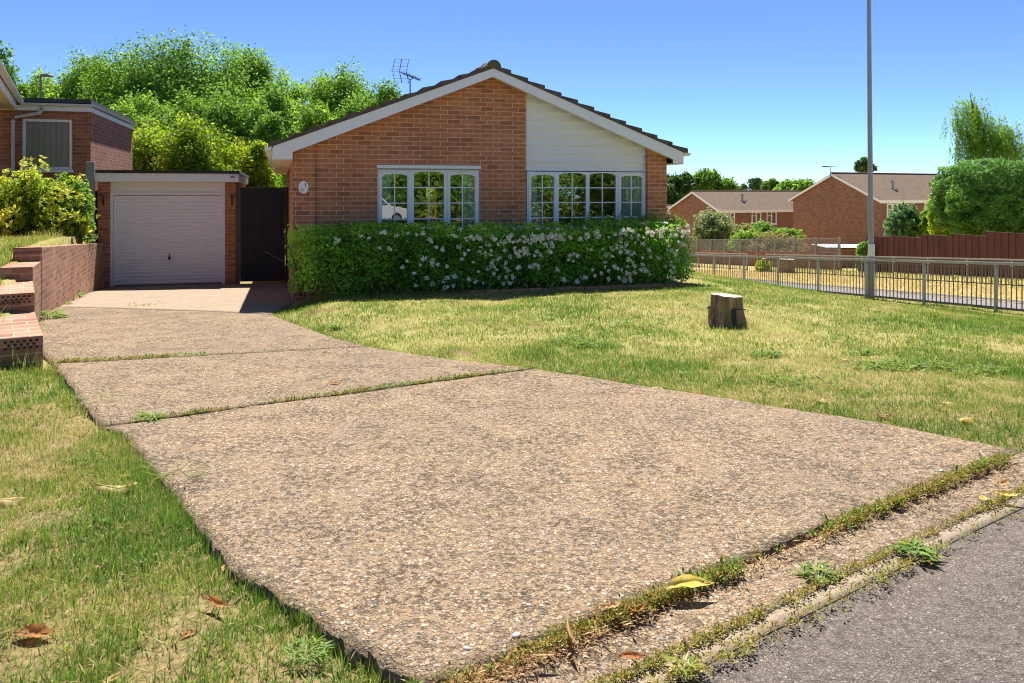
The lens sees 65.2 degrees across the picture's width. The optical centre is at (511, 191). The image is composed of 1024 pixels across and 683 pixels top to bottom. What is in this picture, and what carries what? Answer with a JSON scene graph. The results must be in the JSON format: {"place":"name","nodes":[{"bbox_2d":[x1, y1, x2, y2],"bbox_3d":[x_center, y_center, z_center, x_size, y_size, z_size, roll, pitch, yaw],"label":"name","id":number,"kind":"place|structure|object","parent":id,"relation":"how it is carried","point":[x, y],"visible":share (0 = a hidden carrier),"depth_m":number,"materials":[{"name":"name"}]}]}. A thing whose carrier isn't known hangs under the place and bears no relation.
{"place":"outdoors","nodes":[
{"label":"outdoors","id":0,"kind":"place"},
{"bbox_2d":[133,454,213,484],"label":"tall grass","id":1,"kind":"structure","parent":0,"point":[178,468],"depth_m":4.20,"materials":[{"name":"plant"}]},
{"bbox_2d":[60,283,295,314],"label":"driveway","id":2,"kind":"structure","parent":0,"point":[264,298],"depth_m":13.28,"materials":[{"name":"concrete"}]},
{"bbox_2d":[39,307,365,365],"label":"driveway","id":3,"kind":"structure","parent":0,"point":[91,333],"depth_m":8.91,"materials":[{"name":"concrete"}]},
{"bbox_2d":[38,308,68,320],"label":"wall weed","id":4,"kind":"object","parent":3,"relation":"on","point":[54,314],"depth_m":10.32,"materials":[{"name":"green plant"}]},
{"bbox_2d":[52,353,174,362],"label":"joint moss","id":5,"kind":"object","parent":3,"relation":"on","point":[117,357],"visible":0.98,"depth_m":7.42,"materials":[{"name":"plant"}]},
{"bbox_2d":[53,347,533,428],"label":"driveway","id":6,"kind":"structure","parent":0,"point":[168,386],"depth_m":6.65,"materials":[{"name":"concrete"}]},
{"bbox_2d":[131,409,167,422],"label":"joint plant","id":7,"kind":"object","parent":6,"relation":"on","point":[143,413],"visible":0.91,"depth_m":5.38,"materials":[{"name":"green plant"}]},
{"bbox_2d":[52,342,362,362],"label":"joint weeds","id":8,"kind":"object","parent":6,"relation":"on","point":[199,354],"visible":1,"depth_m":7.57,"materials":[{"name":"green plant"}]},
{"bbox_2d":[102,365,535,423],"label":"joint weeds","id":9,"kind":"object","parent":6,"relation":"on","point":[455,376],"visible":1,"depth_m":6.27,"materials":[{"name":"green plant"}]},
{"bbox_2d":[426,188,434,216],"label":"bush","id":10,"kind":"object","parent":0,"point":[431,200],"visible":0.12,"depth_m":26.22,"materials":[{"name":"plant"}]},
{"bbox_2d":[0,226,1023,682],"bbox_3d":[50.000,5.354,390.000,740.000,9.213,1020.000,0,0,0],"label":"ground","id":11,"kind":"structure","parent":0,"point":[20,653],"depth_m":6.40,"materials":[{"name":"plant"}]},
{"bbox_2d":[0,496,26,505],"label":"fallen leaf","id":12,"kind":"object","parent":11,"relation":"on","point":[11,500],"visible":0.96,"depth_m":3.92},
{"bbox_2d":[0,40,32,97],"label":"tree","id":13,"kind":"object","parent":11,"relation":"on","point":[22,89],"visible":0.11,"depth_m":26.86,"materials":[{"name":"green plant"}]},
{"bbox_2d":[10,623,54,636],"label":"fallen leaf","id":14,"kind":"object","parent":11,"relation":"on","point":[35,630],"visible":0.98,"depth_m":2.73,"materials":[{"name":"plant"}]},
{"bbox_2d":[21,74,77,98],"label":"tree","id":15,"kind":"object","parent":11,"relation":"on","point":[58,95],"visible":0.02,"depth_m":41.92,"materials":[{"name":"green plant"}]},
{"bbox_2d":[0,155,99,235],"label":"shrub","id":16,"kind":"object","parent":11,"relation":"on","point":[23,197],"visible":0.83,"depth_m":14.27,"materials":[{"name":"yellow plant"}]},
{"bbox_2d":[0,243,104,369],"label":"retaining wall","id":17,"kind":"structure","parent":11,"relation":"on","point":[45,278],"depth_m":10.24,"materials":[{"name":"brick"}]},
{"bbox_2d":[11,207,97,243],"bbox_3d":[-8.744,0.675,15.001,1.860,1.034,1.204,0,0,0],"label":"shrub","id":18,"kind":"object","parent":11,"relation":"on","point":[92,227],"visible":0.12,"depth_m":15.00,"materials":[{"name":"green plant"}]},
{"bbox_2d":[0,59,136,232],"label":"neighbouring house","id":19,"kind":"structure","parent":11,"relation":"on","point":[71,137],"depth_m":16.48,"materials":[{"name":"brown brick"}]},
{"bbox_2d":[39,73,53,97],"bbox_3d":[-17.499,-0.960,30.000,0.477,6.920,0.240,0,0,0],"label":"street lamp","id":20,"kind":"object","parent":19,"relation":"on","point":[40,82],"visible":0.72,"depth_m":29.96,"materials":[{"name":"metal"}]},
{"bbox_2d":[20,119,73,173],"bbox_3d":[-9.518,-0.927,16.399,0.970,1.115,0.169,0,0,-16],"label":"window","id":21,"kind":"structure","parent":19,"relation":"in","point":[51,139],"depth_m":16.45,"materials":[{"name":"white glass"}]},
{"bbox_2d":[41,170,95,237],"bbox_3d":[-8.300,0.353,14.984,0.914,1.530,1.207,0,0,0],"label":"shrub","id":22,"kind":"object","parent":11,"relation":"on","point":[88,206],"visible":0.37,"depth_m":14.88,"materials":[{"name":"green plant"}]},
{"bbox_2d":[24,46,114,98],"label":"tree","id":23,"kind":"object","parent":11,"relation":"on","point":[82,63],"visible":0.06,"depth_m":42.73,"materials":[{"name":"green plant"}]},
{"bbox_2d":[85,162,94,242],"bbox_3d":[-8.639,0.344,16.390,0.164,1.911,0.100,0,0,-16],"label":"concrete post","id":24,"kind":"object","parent":11,"relation":"on","point":[90,171],"visible":0.45,"depth_m":16.35,"materials":[{"name":"concrete"}]},
{"bbox_2d":[88,482,136,495],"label":"fallen leaf","id":25,"kind":"object","parent":11,"relation":"on","point":[104,487],"visible":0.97,"depth_m":4.05,"materials":[{"name":"plant"}]},
{"bbox_2d":[77,68,159,110],"bbox_3d":[-18.973,-1.776,39.022,4.726,8.502,4.045,0,0,0],"label":"tree","id":26,"kind":"object","parent":11,"relation":"on","point":[98,96],"visible":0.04,"depth_m":38.43,"materials":[{"name":"green plant"}]},
{"bbox_2d":[108,95,156,136],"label":"tree","id":27,"kind":"object","parent":11,"relation":"on","point":[126,112],"visible":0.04,"depth_m":31.85,"materials":[{"name":"green plant"}]},
{"bbox_2d":[118,85,203,145],"bbox_3d":[-15.065,-1.081,33.963,4.474,7.018,3.629,0,0,0],"label":"tree","id":28,"kind":"object","parent":11,"relation":"on","point":[144,105],"visible":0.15,"depth_m":33.46,"materials":[{"name":"green plant"}]},
{"bbox_2d":[73,25,268,117],"bbox_3d":[-17.127,-2.977,41.014,10.536,10.806,8.498,0,0,0],"label":"tree","id":29,"kind":"object","parent":11,"relation":"on","point":[171,78],"visible":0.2,"depth_m":39.14,"materials":[{"name":"green plant"}]},
{"bbox_2d":[95,170,248,287],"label":"garage","id":30,"kind":"structure","parent":11,"relation":"on","point":[172,227],"depth_m":17.14,"materials":[{"name":"brick"}]},
{"bbox_2d":[114,195,221,285],"bbox_3d":[-7.365,1.035,17.164,2.152,1.910,0.077,0,0,-16],"label":"garage door","id":31,"kind":"structure","parent":30,"relation":"in","point":[159,239],"depth_m":17.17,"materials":[{"name":"paint"}]},
{"bbox_2d":[3,397,354,671],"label":"lawn weeds","id":32,"kind":"object","parent":11,"relation":"on","point":[81,514],"visible":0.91,"depth_m":3.66,"materials":[{"name":"green plant"}]},
{"bbox_2d":[132,106,253,173],"bbox_3d":[-9.579,-0.083,23.498,3.934,4.853,3.185,0,0,0],"label":"bush","id":33,"kind":"object","parent":11,"relation":"on","point":[195,148],"visible":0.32,"depth_m":22.69,"materials":[{"name":"green plant"}]},
{"bbox_2d":[0,405,385,682],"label":"dry litter","id":34,"kind":"object","parent":11,"relation":"on","point":[119,572],"visible":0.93,"depth_m":3.02,"materials":[{"name":"brown plant"}]},
{"bbox_2d":[199,593,226,606],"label":"fallen leaf","id":35,"kind":"object","parent":11,"relation":"on","point":[211,599],"visible":0.95,"depth_m":2.93,"materials":[{"name":"plant"}]},
{"bbox_2d":[179,79,270,170],"bbox_3d":[-12.040,-1.162,33.940,4.476,7.215,3.591,0,0,0],"label":"tree","id":36,"kind":"object","parent":11,"relation":"on","point":[238,120],"visible":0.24,"depth_m":33.22,"materials":[{"name":"green plant"}]},
{"bbox_2d":[218,37,280,105],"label":"tree","id":37,"kind":"object","parent":11,"relation":"on","point":[262,68],"visible":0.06,"depth_m":44.74,"materials":[{"name":"green plant"}]},
{"bbox_2d":[231,138,282,186],"bbox_3d":[-8.005,0.346,24.495,1.922,3.938,1.604,0,0,0],"label":"bush","id":38,"kind":"object","parent":11,"relation":"on","point":[260,173],"visible":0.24,"depth_m":24.19,"materials":[{"name":"green plant"}]},
{"bbox_2d":[236,186,287,283],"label":"side gate","id":39,"kind":"structure","parent":11,"relation":"on","point":[261,218],"depth_m":17.60,"materials":[{"name":"brown wood"}]},
{"bbox_2d":[246,110,298,184],"bbox_3d":[-9.688,-0.461,33.066,2.821,5.787,2.383,0,0,-24],"label":"tree","id":40,"kind":"object","parent":11,"relation":"on","point":[269,126],"visible":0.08,"depth_m":32.78,"materials":[{"name":"green plant"}]},
{"bbox_2d":[246,74,303,138],"bbox_3d":[-12.382,-1.699,39.993,4.359,8.271,3.605,0,0,0],"label":"tree","id":41,"kind":"object","parent":11,"relation":"on","point":[276,97],"visible":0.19,"depth_m":39.26,"materials":[{"name":"green plant"}]},
{"bbox_2d":[254,66,320,133],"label":"tree","id":42,"kind":"object","parent":11,"relation":"on","point":[295,92],"visible":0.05,"depth_m":42.94,"materials":[{"name":"green plant"}]},
{"bbox_2d":[271,98,335,186],"bbox_3d":[-7.350,-0.458,28.986,3.050,5.808,2.471,0,0,0],"label":"tree","id":43,"kind":"object","parent":11,"relation":"on","point":[316,117],"visible":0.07,"depth_m":28.58,"materials":[{"name":"green plant"}]},
{"bbox_2d":[278,633,335,667],"bbox_3d":[-0.674,1.507,2.624,0.198,0.038,0.199,0,0,0],"label":"yarrow weed","id":44,"kind":"object","parent":11,"relation":"on","point":[317,655],"visible":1,"depth_m":2.62,"materials":[{"name":"green plant"}]},
{"bbox_2d":[288,56,378,132],"bbox_3d":[-7.890,-1.967,36.987,5.352,8.772,4.551,0,0,0],"label":"tree","id":45,"kind":"object","parent":11,"relation":"on","point":[331,91],"visible":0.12,"depth_m":36.05,"materials":[{"name":"green plant"}]},
{"bbox_2d":[331,76,402,118],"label":"tree","id":46,"kind":"object","parent":11,"relation":"on","point":[380,96],"visible":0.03,"depth_m":33.82,"materials":[{"name":"green plant"}]},
{"bbox_2d":[264,60,690,301],"bbox_3d":[-1.789,-0.089,18.262,7.211,4.178,10.700,0,0,-16],"label":"bungalow","id":47,"kind":"object","parent":11,"relation":"on","point":[496,131],"visible":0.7,"depth_m":13.46,"materials":[{"name":"brick"}]},
{"bbox_2d":[298,181,308,193],"bbox_3d":[-3.275,-0.067,12.564,0.154,0.200,0.014,0,0,-16],"label":"house number plaque","id":48,"kind":"object","parent":47,"relation":"attached to","point":[303,187],"visible":1,"depth_m":12.56,"materials":[{"name":"ceramic"}]},
{"bbox_2d":[382,174,391,221],"bbox_3d":[-2.073,0.300,13.106,0.220,1.400,0.050,0,0,-16],"label":"curtain","id":49,"kind":"object","parent":47,"relation":"hanging from","point":[386,198],"visible":0.5,"depth_m":13.11,"materials":[{"name":"fabric"}]},
{"bbox_2d":[391,59,421,92],"bbox_3d":[-2.319,-1.796,17.537,0.727,2.192,0.253,0,0,-34],"label":"tv aerial","id":50,"kind":"object","parent":47,"relation":"attached to","point":[409,75],"visible":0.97,"depth_m":17.49,"materials":[{"name":"metal"}]},
{"bbox_2d":[377,165,480,236],"bbox_3d":[-1.363,0.153,13.201,1.767,1.174,0.135,0,0,-16],"label":"window","id":51,"kind":"structure","parent":47,"relation":"in","point":[409,171],"depth_m":13.20,"materials":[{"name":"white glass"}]},
{"bbox_2d":[461,174,473,227],"bbox_3d":[-0.734,0.300,13.496,0.250,1.400,0.050,0,0,-16],"label":"curtain","id":52,"kind":"object","parent":47,"relation":"hanging from","point":[468,196],"visible":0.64,"depth_m":13.49,"materials":[{"name":"fabric"}]},
{"bbox_2d":[531,171,540,225],"bbox_3d":[0.413,0.315,13.831,0.320,1.370,0.050,0,0,-16],"label":"curtain","id":53,"kind":"object","parent":47,"relation":"hanging from","point":[535,210],"visible":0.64,"depth_m":13.82,"materials":[{"name":"fabric"}]},
{"bbox_2d":[526,171,645,231],"bbox_3d":[1.325,0.198,13.985,2.289,1.085,0.135,0,0,-16],"label":"window","id":54,"kind":"structure","parent":47,"relation":"in","point":[555,175],"depth_m":13.99,"materials":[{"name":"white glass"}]},
{"bbox_2d":[616,171,640,220],"bbox_3d":[2.079,0.315,14.316,0.510,1.370,0.050,0,0,-16],"label":"curtain","id":55,"kind":"object","parent":47,"relation":"hanging from","point":[625,194],"visible":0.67,"depth_m":14.33,"materials":[{"name":"fabric"}]},
{"bbox_2d":[265,207,697,296],"bbox_3d":[-0.321,0.883,12.630,6.845,1.283,1.378,0,0,-16],"label":"flowering hedge","id":56,"kind":"object","parent":11,"relation":"on","point":[667,254],"visible":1,"depth_m":12.26,"materials":[{"name":"green plant"}]},
{"bbox_2d":[469,283,689,293],"bbox_3d":[1.102,1.531,12.334,3.605,0.138,0.100,0,0,-16],"label":"brick edging","id":57,"kind":"object","parent":11,"relation":"on","point":[567,288],"visible":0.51,"depth_m":12.28,"materials":[{"name":"brick"}]},
{"bbox_2d":[314,302,1010,395],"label":"lawn weeds","id":58,"kind":"object","parent":11,"relation":"on","point":[865,351],"visible":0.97,"depth_m":7.21,"materials":[{"name":"green plant"}]},
{"bbox_2d":[667,171,695,203],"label":"tree","id":59,"kind":"object","parent":11,"relation":"on","point":[679,186],"visible":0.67,"depth_m":116.94,"materials":[{"name":"green plant"}]},
{"bbox_2d":[690,207,736,250],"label":"bush","id":60,"kind":"object","parent":11,"relation":"on","point":[709,225],"visible":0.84,"depth_m":59.32,"materials":[{"name":"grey plant"}]},
{"bbox_2d":[689,168,738,192],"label":"tree","id":61,"kind":"object","parent":11,"relation":"on","point":[708,179],"visible":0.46,"depth_m":120.28,"materials":[{"name":"green plant"}]},
{"bbox_2d":[707,293,747,327],"bbox_3d":[2.482,1.397,9.318,0.503,0.410,0.502,0,0,-29],"label":"tree stump","id":62,"kind":"object","parent":11,"relation":"on","point":[723,308],"visible":0.95,"depth_m":9.18,"materials":[{"name":"brown wood"}]},
{"bbox_2d":[667,190,800,250],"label":"brick house","id":63,"kind":"structure","parent":11,"relation":"on","point":[774,208],"depth_m":91.97,"materials":[{"name":"brick"}]},
{"bbox_2d":[767,212,776,224],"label":"window","id":64,"kind":"structure","parent":63,"relation":"in","point":[771,216],"depth_m":91.50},
{"bbox_2d":[730,223,758,242],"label":"bush","id":65,"kind":"object","parent":11,"relation":"on","point":[744,227],"visible":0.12,"depth_m":57.88,"materials":[{"name":"green plant"}]},
{"bbox_2d":[468,452,1023,682],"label":"gutter channel","id":66,"kind":"object","parent":11,"relation":"on","point":[716,603],"visible":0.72,"depth_m":3.11,"materials":[{"name":"concrete"}]},
{"bbox_2d":[615,650,644,658],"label":"fallen leaf","id":67,"kind":"object","parent":66,"relation":"on","point":[632,654],"visible":1,"depth_m":2.59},
{"bbox_2d":[401,453,1016,682],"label":"channel litter","id":68,"kind":"object","parent":66,"relation":"on","point":[494,670],"visible":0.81,"depth_m":2.70,"materials":[{"name":"brown plant"}]},
{"bbox_2d":[405,449,1017,682],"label":"channel moss","id":69,"kind":"object","parent":66,"relation":"on","point":[656,594],"visible":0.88,"depth_m":3.01,"materials":[{"name":"plant"}]},
{"bbox_2d":[524,650,560,658],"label":"fallen leaf","id":70,"kind":"object","parent":69,"relation":"on","point":[543,653],"visible":1,"depth_m":2.58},
{"bbox_2d":[566,619,577,648],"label":"fallen leaf","id":71,"kind":"object","parent":69,"relation":"on","point":[570,633],"visible":1,"depth_m":2.67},
{"bbox_2d":[594,601,622,609],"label":"fallen leaf","id":72,"kind":"object","parent":69,"relation":"on","point":[609,605],"visible":1,"depth_m":2.85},
{"bbox_2d":[663,574,714,589],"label":"fallen leaf","id":73,"kind":"object","parent":69,"relation":"on","point":[689,580],"visible":1,"depth_m":3.02,"materials":[{"name":"plant"}]},
{"bbox_2d":[790,558,842,584],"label":"plantain weed","id":74,"kind":"object","parent":66,"relation":"on","point":[819,568],"visible":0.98,"depth_m":3.20,"materials":[{"name":"green plant"}]},
{"bbox_2d":[726,226,771,250],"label":"bush","id":75,"kind":"object","parent":11,"relation":"on","point":[746,235],"visible":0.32,"depth_m":54.54,"materials":[{"name":"green plant"}]},
{"bbox_2d":[740,177,763,189],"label":"pine tree","id":76,"kind":"object","parent":11,"relation":"on","point":[755,183],"visible":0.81,"depth_m":139.18,"materials":[{"name":"green plant"}]},
{"bbox_2d":[677,237,841,269],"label":"garden boundary","id":77,"kind":"object","parent":11,"relation":"on","point":[755,247],"visible":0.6,"depth_m":49.67,"materials":[{"name":"brown"}]},
{"bbox_2d":[739,219,780,235],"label":"bush","id":78,"kind":"object","parent":11,"relation":"on","point":[765,226],"visible":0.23,"depth_m":61.50,"materials":[{"name":"green plant"}]},
{"bbox_2d":[754,258,772,271],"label":"bush","id":79,"kind":"object","parent":11,"relation":"on","point":[756,267],"visible":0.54,"depth_m":43.91,"materials":[{"name":"plant"}]},
{"bbox_2d":[760,178,780,189],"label":"tree","id":80,"kind":"object","parent":11,"relation":"on","point":[770,183],"visible":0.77,"depth_m":129.30,"materials":[{"name":"green plant"}]},
{"bbox_2d":[747,229,811,251],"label":"bush","id":81,"kind":"object","parent":11,"relation":"on","point":[772,236],"visible":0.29,"depth_m":53.41,"materials":[{"name":"green plant"}]},
{"bbox_2d":[777,227,806,243],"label":"bush","id":82,"kind":"object","parent":11,"relation":"on","point":[792,232],"visible":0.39,"depth_m":61.47,"materials":[{"name":"green plant"}]},
{"bbox_2d":[773,177,815,190],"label":"tree","id":83,"kind":"object","parent":11,"relation":"on","point":[797,184],"visible":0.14,"depth_m":106.75,"materials":[{"name":"green plant"}]},
{"bbox_2d":[624,494,1023,682],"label":"kerb","id":84,"kind":"structure","parent":11,"relation":"on","point":[985,518],"depth_m":3.06,"materials":[{"name":"concrete"}]},
{"bbox_2d":[662,651,706,682],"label":"grass tuft","id":85,"kind":"object","parent":84,"relation":"on","point":[688,663],"visible":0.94,"depth_m":2.57,"materials":[{"name":"plant"}]},
{"bbox_2d":[586,481,1023,682],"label":"kerb moss","id":86,"kind":"object","parent":84,"relation":"on","point":[681,648],"visible":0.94,"depth_m":2.90,"materials":[{"name":"plant"}]},
{"bbox_2d":[644,501,1023,682],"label":"kerb moss","id":87,"kind":"object","parent":84,"relation":"on","point":[795,619],"visible":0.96,"depth_m":2.85,"materials":[{"name":"plant"}]},
{"bbox_2d":[889,537,947,562],"bbox_3d":[1.722,1.520,3.386,0.190,0.052,0.233,0,0,-38],"label":"plantain weed","id":88,"kind":"object","parent":84,"relation":"on","point":[921,551],"visible":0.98,"depth_m":3.38,"materials":[{"name":"green plant"}]},
{"bbox_2d":[812,244,858,267],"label":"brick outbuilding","id":89,"kind":"structure","parent":11,"relation":"on","point":[848,249],"depth_m":46.95,"materials":[{"name":"brick"}]},
{"bbox_2d":[678,254,1023,311],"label":"guardrail","id":90,"kind":"object","parent":11,"relation":"on","point":[924,265],"visible":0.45,"depth_m":19.39,"materials":[{"name":"metal"}]},
{"bbox_2d":[688,252,1023,286],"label":"guardrail","id":91,"kind":"object","parent":11,"relation":"on","point":[890,257],"visible":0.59,"depth_m":33.59,"materials":[{"name":"metal"}]},
{"bbox_2d":[788,172,937,251],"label":"brick house","id":92,"kind":"structure","parent":11,"relation":"on","point":[836,206],"depth_m":76.41,"materials":[{"name":"brick"}]},
{"bbox_2d":[853,156,877,172],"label":"pine tree","id":93,"kind":"object","parent":11,"relation":"on","point":[861,165],"visible":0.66,"depth_m":127.20,"materials":[{"name":"green plant"}]},
{"bbox_2d":[855,241,875,271],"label":"ivy bush","id":94,"kind":"object","parent":11,"relation":"on","point":[861,249],"visible":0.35,"depth_m":40.03,"materials":[{"name":"green plant"}]},
{"bbox_2d":[867,0,874,298],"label":"lamp post","id":95,"kind":"object","parent":11,"relation":"on","point":[871,250],"visible":0.91,"depth_m":20.25,"materials":[{"name":"grey metal"}]},
{"bbox_2d":[731,277,1023,302],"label":"path edging","id":96,"kind":"object","parent":11,"relation":"on","point":[983,298],"visible":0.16,"depth_m":22.28,"materials":[{"name":"concrete"}]},
{"bbox_2d":[882,198,919,236],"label":"conifer shrub","id":97,"kind":"object","parent":11,"relation":"on","point":[902,220],"visible":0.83,"depth_m":45.56,"materials":[{"name":"green plant"}]},
{"bbox_2d":[916,208,936,236],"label":"shrub","id":98,"kind":"object","parent":11,"relation":"on","point":[922,224],"visible":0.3,"depth_m":44.81,"materials":[{"name":"green plant"}]},
{"bbox_2d":[924,187,951,235],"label":"creeper","id":99,"kind":"object","parent":11,"relation":"on","point":[934,229],"visible":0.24,"depth_m":42.89,"materials":[{"name":"green plant"}]},
{"bbox_2d":[866,230,1023,278],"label":"panel fence","id":100,"kind":"object","parent":11,"relation":"on","point":[998,245],"visible":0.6,"depth_m":34.93,"materials":[{"name":"wood"}]},
{"bbox_2d":[925,158,1023,235],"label":"clipped tree","id":101,"kind":"object","parent":11,"relation":"on","point":[972,198],"visible":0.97,"depth_m":37.09,"materials":[{"name":"green plant"}]},
{"bbox_2d":[940,92,1023,166],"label":"weeping birch","id":102,"kind":"object","parent":11,"relation":"on","point":[977,132],"visible":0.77,"depth_m":45.67,"materials":[{"name":"green plant"}]},
{"bbox_2d":[0,0,1023,191],"label":"sky","id":103,"kind":"structure","parent":0,"point":[764,89],"materials":[{"name":"blue"}]},
{"bbox_2d":[103,369,1016,682],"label":"driveway","id":104,"kind":"structure","parent":0,"point":[425,531],"depth_m":4.03,"materials":[{"name":"concrete"}]},
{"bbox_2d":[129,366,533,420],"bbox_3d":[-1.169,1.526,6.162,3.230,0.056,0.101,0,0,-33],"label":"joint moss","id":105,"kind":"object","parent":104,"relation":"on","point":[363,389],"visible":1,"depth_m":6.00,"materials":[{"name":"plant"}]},
{"bbox_2d":[776,258,793,272],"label":"tree stump","id":106,"kind":"object","parent":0,"point":[784,266],"visible":0.42,"depth_m":41.90,"materials":[{"name":"brown wood"}]},
{"bbox_2d":[674,509,1023,682],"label":"road","id":107,"kind":"structure","parent":0,"point":[956,615],"depth_m":2.82,"materials":[{"name":"asphalt"}]},
{"bbox_2d":[691,268,1023,301],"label":"verge grass","id":108,"kind":"structure","parent":0,"point":[839,278],"depth_m":30.05,"materials":[{"name":"plant"}]},
{"bbox_2d":[754,281,1023,308],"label":"path","id":109,"kind":"structure","parent":0,"point":[938,298],"depth_m":20.06,"materials":[{"name":"grey concrete"}]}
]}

